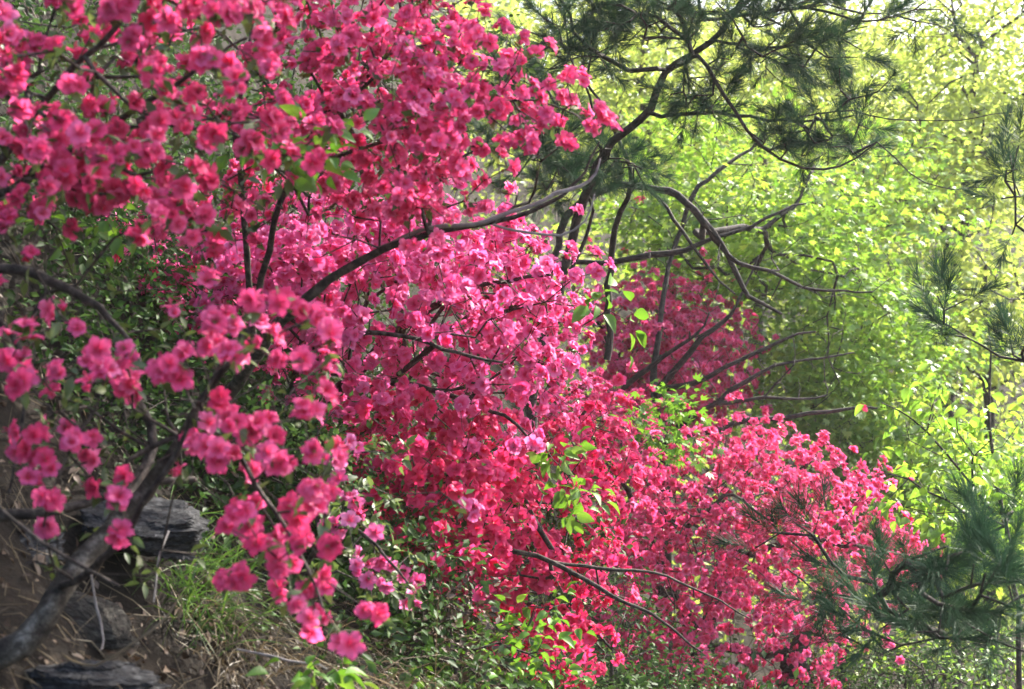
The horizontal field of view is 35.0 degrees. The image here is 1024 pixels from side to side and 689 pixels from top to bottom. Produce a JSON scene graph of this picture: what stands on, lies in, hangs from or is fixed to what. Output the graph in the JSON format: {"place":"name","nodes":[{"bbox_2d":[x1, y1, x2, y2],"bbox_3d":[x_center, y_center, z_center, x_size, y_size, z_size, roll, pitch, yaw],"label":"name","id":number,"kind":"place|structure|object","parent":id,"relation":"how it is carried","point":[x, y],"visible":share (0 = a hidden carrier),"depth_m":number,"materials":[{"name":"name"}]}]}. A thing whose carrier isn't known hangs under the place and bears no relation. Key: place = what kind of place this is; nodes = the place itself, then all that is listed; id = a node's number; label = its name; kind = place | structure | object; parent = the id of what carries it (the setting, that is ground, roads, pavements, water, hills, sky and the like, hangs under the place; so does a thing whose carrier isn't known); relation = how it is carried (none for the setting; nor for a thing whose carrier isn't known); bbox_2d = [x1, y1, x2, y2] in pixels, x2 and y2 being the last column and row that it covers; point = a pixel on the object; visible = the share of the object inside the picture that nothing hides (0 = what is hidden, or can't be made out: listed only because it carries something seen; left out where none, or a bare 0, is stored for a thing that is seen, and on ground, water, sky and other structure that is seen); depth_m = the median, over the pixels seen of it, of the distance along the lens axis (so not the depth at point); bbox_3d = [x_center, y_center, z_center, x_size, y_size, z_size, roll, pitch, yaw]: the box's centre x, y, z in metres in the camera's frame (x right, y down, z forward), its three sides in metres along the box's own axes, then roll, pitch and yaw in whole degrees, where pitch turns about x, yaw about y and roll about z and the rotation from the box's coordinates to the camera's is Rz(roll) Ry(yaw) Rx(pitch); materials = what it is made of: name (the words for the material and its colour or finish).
{"place":"outdoors","nodes":[
{"label":"outdoors","id":0,"kind":"place"},
{"bbox_2d":[0,0,1023,688],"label":"hillside","id":1,"kind":"structure","parent":0,"point":[28,606],"depth_m":4.70,"materials":[{"name":"plant"}]},
{"bbox_2d":[20,532,65,567],"bbox_3d":[-1.201,0.502,3.812,0.302,0.122,0.258,0,0,36],"label":"rock","id":2,"kind":"object","parent":1,"relation":"on","point":[32,543],"visible":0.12,"depth_m":3.78,"materials":[{"name":"stone"}]},
{"bbox_2d":[0,506,119,586],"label":"fallen twig","id":3,"kind":"object","parent":1,"relation":"on","point":[34,536],"visible":1,"depth_m":2.92,"materials":[{"name":"brown wood"}]},
{"bbox_2d":[90,574,103,649],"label":"fallen twig","id":4,"kind":"object","parent":1,"relation":"on","point":[96,606],"visible":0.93,"depth_m":3.19,"materials":[{"name":"grey wood"}]},
{"bbox_2d":[25,660,170,688],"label":"rock","id":5,"kind":"object","parent":1,"relation":"on","point":[106,675],"visible":0.98,"depth_m":3.23,"materials":[{"name":"stone"}]},
{"bbox_2d":[61,595,182,666],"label":"fallen twig","id":6,"kind":"object","parent":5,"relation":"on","point":[136,640],"visible":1,"depth_m":3.06,"materials":[{"name":"brown wood"}]},
{"bbox_2d":[62,591,139,650],"bbox_3d":[-0.959,0.616,3.611,0.264,0.121,0.124,0,0,17],"label":"rock","id":7,"kind":"object","parent":1,"relation":"on","point":[115,620],"visible":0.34,"depth_m":3.58,"materials":[{"name":"grey stone"}]},
{"bbox_2d":[0,89,252,362],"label":"shrub","id":8,"kind":"object","parent":1,"relation":"on","point":[118,272],"visible":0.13,"depth_m":5.25,"materials":[{"name":"green plant"}]},
{"bbox_2d":[79,497,210,559],"bbox_3d":[-0.914,0.458,4.031,0.312,0.154,0.293,0,0,30],"label":"rock","id":9,"kind":"object","parent":1,"relation":"on","point":[187,527],"visible":0.74,"depth_m":3.97,"materials":[{"name":"stone"}]},
{"bbox_2d":[0,260,302,514],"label":"shrub","id":10,"kind":"object","parent":1,"relation":"on","point":[157,409],"visible":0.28,"depth_m":4.58,"materials":[{"name":"green plant"}]},
{"bbox_2d":[54,393,248,634],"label":"grass","id":11,"kind":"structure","parent":1,"relation":"on","point":[162,495],"depth_m":4.29,"materials":[{"name":"green plant"}]},
{"bbox_2d":[0,0,348,493],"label":"azalea bush","id":12,"kind":"object","parent":1,"relation":"on","point":[56,168],"visible":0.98,"depth_m":3.21,"materials":[{"name":"pink plant"}]},
{"bbox_2d":[15,94,150,270],"bbox_3d":[-1.067,-0.394,3.954,0.315,0.434,0.387,0,0,-36],"label":"leafy sprig","id":13,"kind":"object","parent":12,"relation":"attached to","point":[106,229],"visible":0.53,"depth_m":3.90,"materials":[{"name":"green plant"}]},
{"bbox_2d":[216,104,379,201],"bbox_3d":[-0.543,-0.418,3.623,0.541,0.205,0.314,0,0,33],"label":"leafy sprig","id":14,"kind":"object","parent":12,"relation":"attached to","point":[307,183],"visible":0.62,"depth_m":3.57,"materials":[{"name":"green plant"}]},
{"bbox_2d":[0,203,389,669],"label":"azalea bush","id":15,"kind":"object","parent":1,"relation":"on","point":[128,495],"visible":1,"depth_m":3.05,"materials":[{"name":"pink plant"}]},
{"bbox_2d":[153,530,168,602],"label":"fallen twig","id":16,"kind":"object","parent":15,"relation":"hanging from","point":[157,566],"visible":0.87,"depth_m":3.43,"materials":[{"name":"grey wood"}]},
{"bbox_2d":[81,483,358,685],"bbox_3d":[-0.857,0.635,4.257,0.898,0.585,1.050,0,0,0],"label":"grass tuft","id":17,"kind":"object","parent":1,"relation":"on","point":[214,565],"visible":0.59,"depth_m":4.10,"materials":[{"name":"green plant"}]},
{"bbox_2d":[161,572,398,688],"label":"grass tuft","id":18,"kind":"object","parent":1,"relation":"on","point":[246,647],"visible":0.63,"depth_m":4.06,"materials":[{"name":"plant"}]},
{"bbox_2d":[200,367,412,611],"bbox_3d":[-0.626,0.505,5.189,0.608,0.884,1.307,0,0,0],"label":"shrub","id":19,"kind":"object","parent":1,"relation":"on","point":[297,441],"visible":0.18,"depth_m":4.94,"materials":[{"name":"green plant"}]},
{"bbox_2d":[245,639,378,688],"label":"leafy sprig","id":20,"kind":"object","parent":1,"relation":"on","point":[343,678],"visible":0.97,"depth_m":3.50,"materials":[{"name":"green plant"}]},
{"bbox_2d":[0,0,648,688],"bbox_3d":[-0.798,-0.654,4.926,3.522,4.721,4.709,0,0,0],"label":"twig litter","id":21,"kind":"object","parent":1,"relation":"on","point":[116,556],"visible":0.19,"depth_m":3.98,"materials":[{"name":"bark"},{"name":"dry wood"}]},
{"bbox_2d":[236,648,327,669],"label":"fallen twig","id":22,"kind":"object","parent":21,"relation":"on","point":[271,656],"visible":0.91,"depth_m":3.65,"materials":[{"name":"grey wood"}]},
{"bbox_2d":[113,0,569,564],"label":"shrub","id":23,"kind":"object","parent":1,"relation":"on","point":[311,84],"visible":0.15,"depth_m":5.62,"materials":[{"name":"green plant"}]},
{"bbox_2d":[95,148,616,471],"bbox_3d":[-0.687,0.091,5.728,2.071,1.599,1.612,0,0,0],"label":"azalea bush","id":24,"kind":"object","parent":1,"relation":"on","point":[517,292],"visible":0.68,"depth_m":5.36,"materials":[{"name":"pink plant"}]},
{"bbox_2d":[572,273,648,368],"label":"leafy sprig","id":25,"kind":"object","parent":24,"relation":"attached to","point":[580,312],"visible":0.98,"depth_m":4.97,"materials":[{"name":"green plant"}]},
{"bbox_2d":[259,599,474,688],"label":"grass tuft","id":26,"kind":"object","parent":1,"relation":"on","point":[380,654],"visible":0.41,"depth_m":4.55,"materials":[{"name":"plant"}]},
{"bbox_2d":[274,433,484,628],"bbox_3d":[-0.404,0.617,4.311,0.435,0.803,0.872,0,0,-27],"label":"azalea bush","id":27,"kind":"object","parent":1,"relation":"on","point":[383,570],"visible":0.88,"depth_m":4.14,"materials":[{"name":"pink plant"}]},
{"bbox_2d":[173,0,622,466],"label":"azalea bush","id":28,"kind":"object","parent":1,"relation":"on","point":[415,181],"visible":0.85,"depth_m":4.08,"materials":[{"name":"pink plant"}]},
{"bbox_2d":[0,0,880,688],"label":"ground cover","id":29,"kind":"object","parent":1,"relation":"on","point":[410,530],"visible":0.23,"depth_m":4.94,"materials":[{"name":"green plant"}]},
{"bbox_2d":[366,546,522,688],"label":"shrub","id":30,"kind":"object","parent":1,"relation":"on","point":[451,595],"visible":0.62,"depth_m":4.99,"materials":[{"name":"plant"}]},
{"bbox_2d":[315,560,590,688],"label":"grass tuft","id":31,"kind":"object","parent":1,"relation":"on","point":[413,663],"visible":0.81,"depth_m":4.30,"materials":[{"name":"plant"}]},
{"bbox_2d":[362,581,596,688],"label":"shrub","id":32,"kind":"object","parent":1,"relation":"on","point":[531,668],"visible":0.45,"depth_m":5.19,"materials":[{"name":"green plant"}]},
{"bbox_2d":[405,628,554,688],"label":"grass tuft","id":33,"kind":"object","parent":1,"relation":"on","point":[500,667],"visible":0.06,"depth_m":5.65,"materials":[{"name":"green plant"}]},
{"bbox_2d":[310,373,748,688],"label":"azalea bush","id":34,"kind":"object","parent":1,"relation":"on","point":[501,484],"visible":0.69,"depth_m":5.71,"materials":[{"name":"pink plant"}]},
{"bbox_2d":[520,426,619,534],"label":"leafy sprig","id":35,"kind":"object","parent":34,"relation":"attached to","point":[569,523],"visible":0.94,"depth_m":5.47,"materials":[{"name":"green plant"}]},
{"bbox_2d":[391,0,830,566],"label":"spring tree","id":36,"kind":"object","parent":1,"relation":"on","point":[602,92],"visible":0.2,"depth_m":15.68,"materials":[{"name":"green plant"}]},
{"bbox_2d":[511,463,754,688],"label":"shrub","id":37,"kind":"object","parent":1,"relation":"on","point":[612,669],"visible":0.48,"depth_m":7.35,"materials":[{"name":"green plant"}]},
{"bbox_2d":[566,195,790,523],"bbox_3d":[1.074,0.136,10.528,1.480,2.311,1.631,0,0,0],"label":"azalea bush","id":38,"kind":"object","parent":1,"relation":"on","point":[685,320],"visible":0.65,"depth_m":10.30,"materials":[{"name":"pink plant"}]},
{"bbox_2d":[415,0,1023,687],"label":"woodland","id":39,"kind":"object","parent":1,"relation":"on","point":[619,238],"visible":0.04,"depth_m":23.03,"materials":[{"name":"green plant"}]},
{"bbox_2d":[514,361,945,688],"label":"azalea bush","id":40,"kind":"object","parent":1,"relation":"on","point":[725,583],"visible":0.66,"depth_m":8.56,"materials":[{"name":"pink plant"}]},
{"bbox_2d":[612,373,724,484],"bbox_3d":[0.802,0.412,7.982,0.516,0.564,1.132,0,0,20],"label":"leafy sprig","id":41,"kind":"object","parent":40,"relation":"attached to","point":[675,436],"visible":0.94,"depth_m":7.78,"materials":[{"name":"green plant"}]},
{"bbox_2d":[456,0,1014,604],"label":"pine tree","id":42,"kind":"object","parent":1,"relation":"on","point":[616,20],"visible":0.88,"depth_m":7.46,"materials":[{"name":"green plant"}]},
{"bbox_2d":[602,0,945,467],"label":"spring tree","id":43,"kind":"object","parent":1,"relation":"on","point":[758,168],"visible":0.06,"depth_m":18.91,"materials":[{"name":"green plant"}]},
{"bbox_2d":[528,57,1023,651],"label":"maple tree","id":44,"kind":"object","parent":1,"relation":"on","point":[726,241],"visible":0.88,"depth_m":10.66,"materials":[{"name":"green plant"}]},
{"bbox_2d":[675,0,1023,555],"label":"spring tree","id":45,"kind":"object","parent":1,"relation":"on","point":[858,53],"visible":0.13,"depth_m":16.74,"materials":[{"name":"green plant"}]},
{"bbox_2d":[698,92,1023,685],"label":"pine tree","id":46,"kind":"object","parent":1,"relation":"on","point":[931,569],"visible":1,"depth_m":4.61,"materials":[{"name":"green plant"}]},
{"bbox_2d":[709,236,1023,687],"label":"maple tree","id":47,"kind":"object","parent":1,"relation":"on","point":[872,434],"visible":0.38,"depth_m":11.16,"materials":[{"name":"green plant"}]},
{"bbox_2d":[741,0,1023,680],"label":"spring tree","id":48,"kind":"object","parent":1,"relation":"on","point":[955,102],"visible":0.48,"depth_m":13.74,"materials":[{"name":"green plant"}]},
{"bbox_2d":[787,621,1023,688],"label":"shrub","id":49,"kind":"object","parent":1,"relation":"on","point":[902,678],"visible":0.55,"depth_m":8.82,"materials":[{"name":"green plant"}]},
{"bbox_2d":[806,366,1023,688],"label":"spring tree","id":50,"kind":"object","parent":1,"relation":"on","point":[939,466],"visible":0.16,"depth_m":10.69,"materials":[{"name":"green plant"}]},
{"bbox_2d":[812,608,1023,688],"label":"shrub","id":51,"kind":"object","parent":1,"relation":"on","point":[948,675],"visible":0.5,"depth_m":8.51,"materials":[{"name":"green plant"}]},
{"bbox_2d":[819,143,1023,688],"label":"spring tree","id":52,"kind":"object","parent":1,"relation":"on","point":[963,327],"visible":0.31,"depth_m":12.74,"materials":[{"name":"green plant"}]},
{"bbox_2d":[849,322,1023,688],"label":"leafy sapling","id":53,"kind":"object","parent":1,"relation":"on","point":[904,472],"visible":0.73,"depth_m":6.35,"materials":[{"name":"green plant"}]},
{"bbox_2d":[495,0,1023,101],"label":"sky","id":54,"kind":"structure","parent":0,"point":[978,1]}
]}

